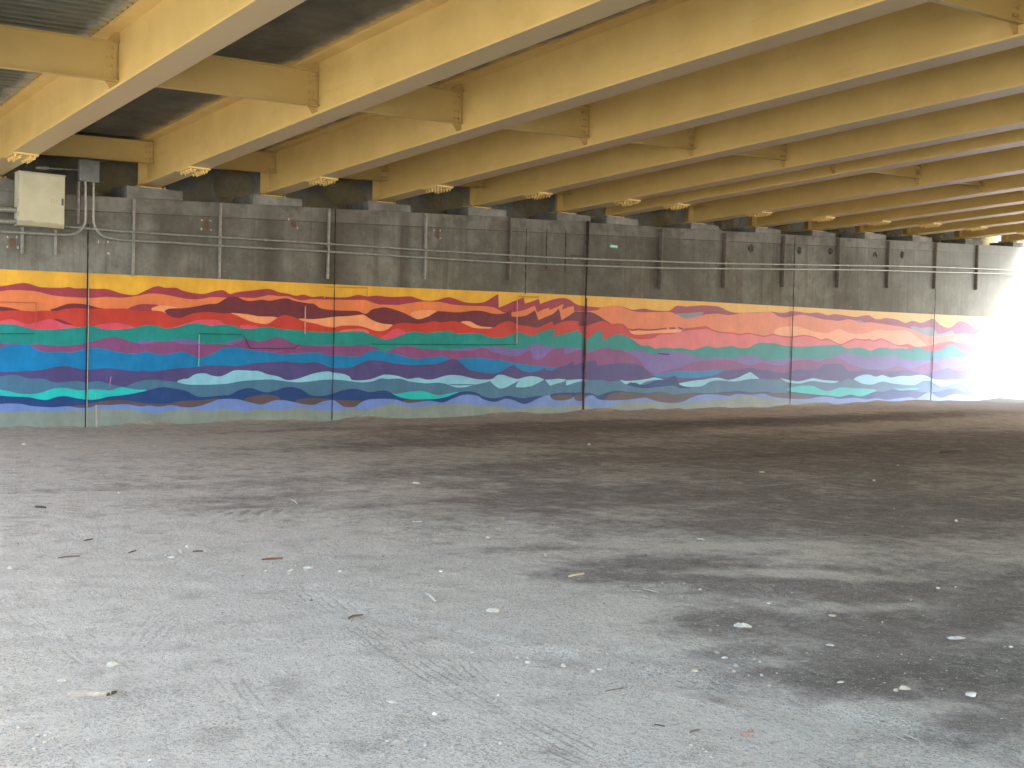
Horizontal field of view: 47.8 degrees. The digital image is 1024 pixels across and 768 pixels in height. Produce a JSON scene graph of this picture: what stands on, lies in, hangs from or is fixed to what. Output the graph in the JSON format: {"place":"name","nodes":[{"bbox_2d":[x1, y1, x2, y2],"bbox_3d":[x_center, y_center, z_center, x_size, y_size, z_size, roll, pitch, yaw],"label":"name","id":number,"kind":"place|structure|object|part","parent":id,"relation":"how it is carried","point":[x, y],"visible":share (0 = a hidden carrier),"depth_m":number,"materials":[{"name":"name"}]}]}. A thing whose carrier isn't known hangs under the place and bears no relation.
{"place":"outdoors","nodes":[
{"label":"outdoors","id":0,"kind":"place"},
{"bbox_2d":[0,398,1023,767],"bbox_3d":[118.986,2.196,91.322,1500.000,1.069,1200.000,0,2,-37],"label":"ground","id":1,"kind":"structure","parent":0,"point":[158,508],"depth_m":7.69,"materials":[{"name":"grey gravel"}]},
{"bbox_2d":[22,724,32,728],"bbox_3d":[-1.947,1.382,4.642,0.042,0.024,0.033,2,2,0],"label":"stone","id":2,"kind":"object","parent":1,"relation":"on","point":[28,726],"visible":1,"depth_m":4.63,"materials":[{"name":"white stone"}]},
{"bbox_2d":[58,555,79,557],"bbox_3d":[-3.308,1.289,8.621,0.157,0.012,0.028,1,2,-32],"label":"twig","id":3,"kind":"object","parent":1,"relation":"on","point":[70,556],"visible":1,"depth_m":8.63,"materials":[{"name":"brown wood"}]},
{"bbox_2d":[67,690,112,696],"bbox_3d":[-1.870,1.370,5.112,0.197,0.021,0.047,1,2,-10],"label":"plank","id":4,"kind":"object","parent":1,"relation":"on","point":[88,693],"visible":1,"depth_m":5.10,"materials":[{"name":"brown wood"}]},
{"bbox_2d":[106,690,116,695],"bbox_3d":[-1.777,1.371,5.122,0.016,0.016,0.056,2,2,21],"label":"splinter","id":5,"kind":"object","parent":1,"relation":"on","point":[111,693],"visible":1,"depth_m":5.11,"materials":[{"name":"brown wood"}]},
{"bbox_2d":[106,661,118,666],"bbox_3d":[-1.932,1.361,5.586,0.047,0.037,0.046,3,2,37],"label":"stone","id":6,"kind":"object","parent":1,"relation":"on","point":[112,664],"visible":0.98,"depth_m":5.58,"materials":[{"name":"white stone"}]},
{"bbox_2d":[262,557,282,559],"bbox_3d":[-1.819,1.325,8.757,0.172,0.016,0.019,0,2,-37],"label":"splinter","id":7,"kind":"object","parent":1,"relation":"on","point":[273,558],"visible":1,"depth_m":8.76,"materials":[{"name":"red wood"}]},
{"bbox_2d":[348,614,363,618],"bbox_3d":[-0.922,1.356,6.739,0.036,0.021,0.177,2,2,21],"label":"twig","id":8,"kind":"object","parent":1,"relation":"on","point":[355,615],"visible":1,"depth_m":6.77,"materials":[{"name":"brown wood"}]},
{"bbox_2d":[385,700,397,703],"bbox_3d":[-0.527,1.392,5.052,0.061,0.015,0.033,2,2,0],"label":"stone","id":9,"kind":"object","parent":1,"relation":"on","point":[391,701],"visible":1,"depth_m":5.04,"materials":[{"name":"white stone"}]},
{"bbox_2d":[392,739,404,743],"bbox_3d":[-0.443,1.400,4.511,0.052,0.027,0.027,1,2,-10],"label":"stone","id":10,"kind":"object","parent":1,"relation":"on","point":[398,741],"visible":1,"depth_m":4.50,"materials":[{"name":"white stone"}]},
{"bbox_2d":[426,593,435,601],"bbox_3d":[-0.506,1.342,7.269,0.022,0.020,0.226,1,2,-18],"label":"stick","id":11,"kind":"object","parent":1,"relation":"on","point":[431,597],"visible":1,"depth_m":7.25,"materials":[{"name":"grey wood"}]},
{"bbox_2d":[486,608,499,612],"bbox_3d":[-0.116,1.364,6.937,0.084,0.039,0.047,1,2,-8],"label":"stone","id":12,"kind":"object","parent":1,"relation":"on","point":[492,610],"visible":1,"depth_m":6.92,"materials":[{"name":"white stone"}]},
{"bbox_2d":[0,154,1023,427],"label":"abutment wall","id":13,"kind":"structure","parent":1,"relation":"on","point":[94,332],"depth_m":29.55,"materials":[{"name":"concrete"}]},
{"bbox_2d":[20,227,23,253],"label":"strut channel","id":14,"kind":"object","parent":13,"relation":"attached to","point":[22,243],"visible":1,"depth_m":23.06,"materials":[{"name":"metal"}]},
{"bbox_2d":[14,170,65,229],"bbox_3d":[-9.437,-3.664,23.070,0.910,1.066,0.402,0,2,-37],"label":"electrical cabinet","id":15,"kind":"object","parent":13,"relation":"attached to","point":[39,200],"visible":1,"depth_m":22.93,"materials":[{"name":"beige metal"}]},
{"bbox_2d":[0,206,16,212],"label":"pipe","id":16,"kind":"object","parent":15,"relation":"attached to","point":[9,209],"visible":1,"depth_m":22.71,"materials":[{"name":"grey metal"}]},
{"bbox_2d":[0,218,16,223],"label":"pipe","id":17,"kind":"object","parent":15,"relation":"attached to","point":[7,221],"visible":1,"depth_m":22.72,"materials":[{"name":"grey metal"}]},
{"bbox_3d":[-9.346,-3.646,22.961,0.866,1.028,0.020,0,2,-37],"label":"cabinet door","id":18,"kind":"part","parent":15,"relation":"part of","materials":[{"name":"beige paint"}]},
{"bbox_2d":[54,229,56,254],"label":"strut channel","id":19,"kind":"object","parent":13,"relation":"attached to","point":[55,243],"visible":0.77,"depth_m":23.44,"materials":[{"name":"metal"}]},
{"bbox_2d":[76,182,79,223],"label":"strut channel","id":20,"kind":"object","parent":13,"relation":"attached to","point":[78,204],"visible":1,"depth_m":23.69,"materials":[{"name":"metal"}]},
{"bbox_2d":[77,159,99,182],"bbox_3d":[-8.691,-4.366,23.687,0.402,0.440,0.160,0,2,-37],"label":"junction box","id":21,"kind":"object","parent":20,"relation":"attached to","point":[88,170],"visible":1,"depth_m":23.62,"materials":[{"name":"paint"}]},
{"bbox_2d":[0,181,86,235],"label":"conduit","id":22,"kind":"object","parent":21,"relation":"attached to","point":[59,234],"visible":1,"depth_m":23.49,"materials":[{"name":"grey metal"}]},
{"bbox_2d":[35,165,77,170],"bbox_3d":[-9.200,-4.346,23.385,0.880,0.114,0.100,0,2,-37],"label":"conduit fitting","id":23,"kind":"object","parent":21,"relation":"attached to","point":[41,167],"visible":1,"depth_m":23.22,"materials":[{"name":"grey metal"}]},
{"bbox_2d":[131,199,135,275],"bbox_3d":[-8.012,-3.096,24.431,0.040,1.629,0.072,0,2,-37],"label":"strut channel","id":24,"kind":"object","parent":13,"relation":"attached to","point":[133,237],"visible":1,"depth_m":24.42,"materials":[{"name":"metal"}]},
{"bbox_2d":[0,0,305,178],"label":"bridge girder","id":25,"kind":"object","parent":13,"relation":"on","point":[161,42],"visible":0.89,"depth_m":16.37,"materials":[{"name":"yellow metal"}]},
{"bbox_2d":[40,134,153,163],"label":"cross beam","id":26,"kind":"structure","parent":25,"relation":"attached to","point":[101,148],"depth_m":24.16,"materials":[{"name":"yellow metal"}]},
{"bbox_2d":[157,55,319,106],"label":"cross beam","id":27,"kind":"structure","parent":25,"relation":"attached to","point":[232,77],"depth_m":18.15,"materials":[{"name":"yellow metal"}]},
{"bbox_2d":[218,203,221,277],"bbox_3d":[-6.478,-3.182,25.603,0.040,1.654,0.072,0,2,-37],"label":"strut channel","id":28,"kind":"object","parent":13,"relation":"attached to","point":[219,240],"visible":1,"depth_m":25.58,"materials":[{"name":"metal"}]},
{"bbox_2d":[326,209,330,278],"bbox_3d":[-4.333,-3.310,27.242,0.040,1.646,0.072,0,2,-37],"label":"strut channel","id":29,"kind":"object","parent":13,"relation":"attached to","point":[328,241],"visible":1,"depth_m":27.23,"materials":[{"name":"metal"}]},
{"bbox_2d":[136,0,649,189],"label":"bridge girder","id":30,"kind":"object","parent":13,"relation":"on","point":[424,43],"visible":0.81,"depth_m":17.36,"materials":[{"name":"yellow metal"}]},
{"bbox_2d":[211,151,276,173],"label":"cross beam","id":31,"kind":"structure","parent":30,"relation":"attached to","point":[260,161],"depth_m":26.21,"materials":[{"name":"yellow metal"}]},
{"bbox_2d":[359,86,463,123],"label":"cross beam","id":32,"kind":"structure","parent":30,"relation":"attached to","point":[431,103],"depth_m":20.16,"materials":[{"name":"yellow metal"}]},
{"bbox_2d":[423,213,426,278],"bbox_3d":[-2.171,-3.445,28.893,0.040,1.636,0.072,0,2,-37],"label":"strut channel","id":33,"kind":"object","parent":13,"relation":"attached to","point":[425,246],"visible":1,"depth_m":28.88,"materials":[{"name":"metal"}]},
{"bbox_2d":[508,218,511,279],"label":"strut channel","id":34,"kind":"object","parent":13,"relation":"attached to","point":[510,247],"visible":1,"depth_m":30.50,"materials":[{"name":"metal"}]},
{"bbox_2d":[259,0,932,197],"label":"bridge girder","id":35,"kind":"object","parent":13,"relation":"on","point":[658,42],"visible":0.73,"depth_m":18.03,"materials":[{"name":"yellow metal"}]},
{"bbox_2d":[342,164,387,180],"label":"cross beam","id":36,"kind":"structure","parent":35,"relation":"attached to","point":[378,173],"depth_m":28.11,"materials":[{"name":"yellow metal"}]},
{"bbox_2d":[505,106,590,137],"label":"cross beam","id":37,"kind":"structure","parent":35,"relation":"attached to","point":[572,122],"depth_m":22.05,"materials":[{"name":"yellow metal"}]},
{"bbox_2d":[930,0,1023,24],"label":"cross beam","id":38,"kind":"structure","parent":35,"relation":"attached to","point":[1005,10],"depth_m":15.08,"materials":[{"name":"yellow metal"}]},
{"bbox_2d":[658,229,663,288],"bbox_3d":[4.362,-3.674,33.862,0.050,1.754,0.117,0,2,-37],"label":"strut channel","id":39,"kind":"object","parent":13,"relation":"attached to","point":[661,231],"visible":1,"depth_m":33.84,"materials":[{"name":"metal"}]},
{"bbox_2d":[369,0,1023,203],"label":"bridge girder","id":40,"kind":"object","parent":13,"relation":"on","point":[921,37],"visible":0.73,"depth_m":19.38,"materials":[{"name":"yellow metal"}]},
{"bbox_2d":[459,179,485,187],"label":"cross beam","id":41,"kind":"structure","parent":40,"relation":"attached to","point":[479,184],"depth_m":29.99,"materials":[{"name":"yellow metal"}]},
{"bbox_2d":[632,127,695,149],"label":"cross beam","id":42,"kind":"structure","parent":40,"relation":"attached to","point":[682,139],"depth_m":23.89,"materials":[{"name":"yellow metal"}]},
{"bbox_2d":[722,233,727,287],"bbox_3d":[6.547,-3.806,35.532,0.050,1.668,0.117,0,2,-37],"label":"strut channel","id":43,"kind":"object","parent":13,"relation":"attached to","point":[724,260],"visible":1,"depth_m":35.51,"materials":[{"name":"metal"}]},
{"bbox_2d":[464,46,1023,208],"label":"bridge girder","id":44,"kind":"object","parent":13,"relation":"on","point":[999,74],"visible":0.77,"depth_m":22.21,"materials":[{"name":"yellow metal"}]},
{"bbox_2d":[554,190,572,194],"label":"cross beam","id":45,"kind":"structure","parent":44,"relation":"attached to","point":[567,192],"depth_m":31.82,"materials":[{"name":"yellow metal"}]},
{"bbox_2d":[734,143,786,160],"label":"cross beam","id":46,"kind":"structure","parent":44,"relation":"attached to","point":[777,152],"depth_m":25.71,"materials":[{"name":"yellow metal"}]},
{"bbox_2d":[781,235,785,286],"bbox_3d":[8.753,-3.954,37.216,0.050,1.656,0.117,0,2,-37],"label":"strut channel","id":47,"kind":"object","parent":13,"relation":"attached to","point":[783,260],"visible":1,"depth_m":37.19,"materials":[{"name":"metal"}]},
{"bbox_2d":[64,225,1023,270],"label":"conduit","id":48,"kind":"object","parent":47,"relation":"attached to","point":[206,236],"visible":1,"depth_m":29.64,"materials":[{"name":"grey metal"}]},
{"bbox_2d":[92,182,1023,274],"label":"conduit","id":49,"kind":"object","parent":47,"relation":"attached to","point":[168,242],"visible":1,"depth_m":29.26,"materials":[{"name":"grey metal"}]},
{"bbox_2d":[549,93,1023,213],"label":"bridge girder","id":50,"kind":"object","parent":13,"relation":"on","point":[993,116],"visible":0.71,"depth_m":25.26,"materials":[{"name":"yellow metal"}]},
{"bbox_2d":[597,128,1023,217],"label":"bridge girder","id":51,"kind":"object","parent":13,"relation":"on","point":[969,146],"visible":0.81,"depth_m":27.14,"materials":[{"name":"yellow metal"}]},
{"bbox_2d":[690,202,703,206],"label":"cross beam","id":52,"kind":"structure","parent":51,"relation":"attached to","point":[698,204],"depth_m":34.99,"materials":[{"name":"yellow paint"}]},
{"bbox_2d":[873,164,921,178],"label":"cross beam","id":53,"kind":"structure","parent":51,"relation":"attached to","point":[912,171],"depth_m":28.83,"materials":[{"name":"yellow metal"}]},
{"bbox_2d":[836,238,840,287],"bbox_3d":[11.007,-4.090,38.937,0.050,1.666,0.117,0,2,-37],"label":"strut channel","id":54,"kind":"object","parent":13,"relation":"attached to","point":[838,261],"visible":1,"depth_m":38.91,"materials":[{"name":"metal"}]},
{"bbox_2d":[680,146,1023,223],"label":"bridge girder","id":55,"kind":"object","parent":13,"relation":"on","point":[991,164],"visible":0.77,"depth_m":30.64,"materials":[{"name":"yellow metal"}]},
{"bbox_2d":[958,180,984,185],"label":"cross beam","id":56,"kind":"structure","parent":55,"relation":"attached to","point":[977,182],"depth_m":30.76,"materials":[{"name":"yellow metal"}]},
{"bbox_2d":[743,173,1023,227],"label":"bridge girder","id":57,"kind":"object","parent":13,"relation":"on","point":[957,191],"visible":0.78,"depth_m":33.18,"materials":[{"name":"yellow paint"}]},
{"bbox_2d":[885,241,890,287],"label":"strut channel","id":58,"kind":"object","parent":13,"relation":"attached to","point":[887,263],"visible":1,"depth_m":40.62,"materials":[{"name":"metal"}]},
{"bbox_2d":[799,191,1023,231],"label":"bridge girder","id":59,"kind":"object","parent":13,"relation":"on","point":[883,217],"visible":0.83,"depth_m":35.67,"materials":[{"name":"yellow paint"}]},
{"bbox_2d":[932,243,937,288],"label":"strut channel","id":60,"kind":"object","parent":13,"relation":"attached to","point":[935,263],"visible":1,"depth_m":42.38,"materials":[{"name":"metal"}]},
{"bbox_2d":[851,203,1023,232],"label":"bridge girder","id":61,"kind":"object","parent":13,"relation":"on","point":[932,221],"visible":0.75,"depth_m":38.16,"materials":[{"name":"yellow paint"}]},
{"bbox_2d":[0,0,661,151],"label":"bridge deck","id":62,"kind":"structure","parent":61,"relation":"on","point":[301,31],"depth_m":17.49,"materials":[{"name":"concrete"}]},
{"bbox_2d":[899,213,1023,235],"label":"bridge girder","id":63,"kind":"object","parent":13,"relation":"on","point":[977,224],"visible":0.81,"depth_m":40.46,"materials":[{"name":"yellow paint"}]},
{"bbox_2d":[974,245,978,289],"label":"strut channel","id":64,"kind":"object","parent":13,"relation":"attached to","point":[976,266],"visible":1,"depth_m":44.07,"materials":[{"name":"metal"}]},
{"bbox_2d":[951,223,1023,239],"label":"bridge girder","id":65,"kind":"object","parent":13,"relation":"on","point":[1018,228],"visible":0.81,"depth_m":43.41,"materials":[{"name":"yellow paint"}]},
{"bbox_2d":[998,234,1023,241],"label":"bridge girder","id":66,"kind":"object","parent":13,"relation":"on","point":[1012,238],"visible":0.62,"depth_m":46.34,"materials":[{"name":"yellow paint"}]},
{"bbox_3d":[3.165,-4.655,0.479,0.660,3.268,53.253,0,2,-37],"label":"bridge girder","id":67,"kind":"object","parent":13,"relation":"on","visible":0},
{"bbox_2d":[0,24,119,81],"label":"cross beam","id":68,"kind":"structure","parent":67,"relation":"attached to","point":[44,52],"depth_m":16.38,"materials":[{"name":"yellow metal"}]},
{"bbox_2d":[568,572,584,576],"bbox_3d":[0.451,1.345,8.142,0.021,0.020,0.165,3,2,45],"label":"wood chunk","id":69,"kind":"object","parent":1,"relation":"on","point":[576,574],"visible":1,"depth_m":8.13,"materials":[{"name":"beige wood"}]},
{"bbox_2d":[734,622,751,627],"bbox_3d":[1.334,1.391,6.670,0.108,0.029,0.054,2,2,0],"label":"paper scrap","id":70,"kind":"object","parent":1,"relation":"on","point":[738,624],"visible":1,"depth_m":6.66,"materials":[{"name":"white paper"}]},
{"bbox_2d":[740,731,749,736],"bbox_3d":[0.951,1.433,4.713,0.040,0.030,0.030,1,2,0],"label":"brick fragment","id":71,"kind":"object","parent":1,"relation":"on","point":[745,734],"visible":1,"depth_m":4.70,"materials":[{"name":"brick"}]},
{"bbox_2d":[854,751,864,757],"bbox_3d":[1.346,1.441,4.474,0.037,0.037,0.044,3,2,42],"label":"stone","id":72,"kind":"object","parent":1,"relation":"on","point":[858,754],"visible":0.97,"depth_m":4.46,"materials":[{"name":"grey stone"}]},
{"bbox_2d":[899,685,911,689],"bbox_3d":[1.845,1.429,5.417,0.064,0.028,0.029,1,2,-5],"label":"stone","id":73,"kind":"object","parent":1,"relation":"on","point":[902,687],"visible":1,"depth_m":5.41,"materials":[{"name":"beige stone"}]},
{"bbox_2d":[897,730,920,741],"bbox_3d":[1.631,1.446,4.742,0.009,0.010,0.147,1,2,-18],"label":"splinter","id":74,"kind":"object","parent":1,"relation":"on","point":[909,735],"visible":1,"depth_m":4.74,"materials":[{"name":"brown wood"}]},
{"bbox_2d":[940,450,962,452],"bbox_3d":[7.873,1.212,20.694,0.498,0.046,0.055,1,2,-22],"label":"stick","id":75,"kind":"object","parent":1,"relation":"on","point":[949,451],"visible":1,"depth_m":20.68,"materials":[{"name":"brown wood"}]},
{"bbox_2d":[947,636,965,639],"bbox_3d":[2.527,1.442,6.564,0.111,0.019,0.058,1,2,-4],"label":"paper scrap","id":76,"kind":"object","parent":1,"relation":"on","point":[955,637],"visible":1,"depth_m":6.55,"materials":[{"name":"white paper"}]},
{"bbox_2d":[965,692,976,696],"bbox_3d":[2.127,1.443,5.352,0.050,0.031,0.042,2,2,0],"label":"stone","id":77,"kind":"object","parent":1,"relation":"on","point":[971,694],"visible":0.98,"depth_m":5.34,"materials":[{"name":"white stone"}]}
]}

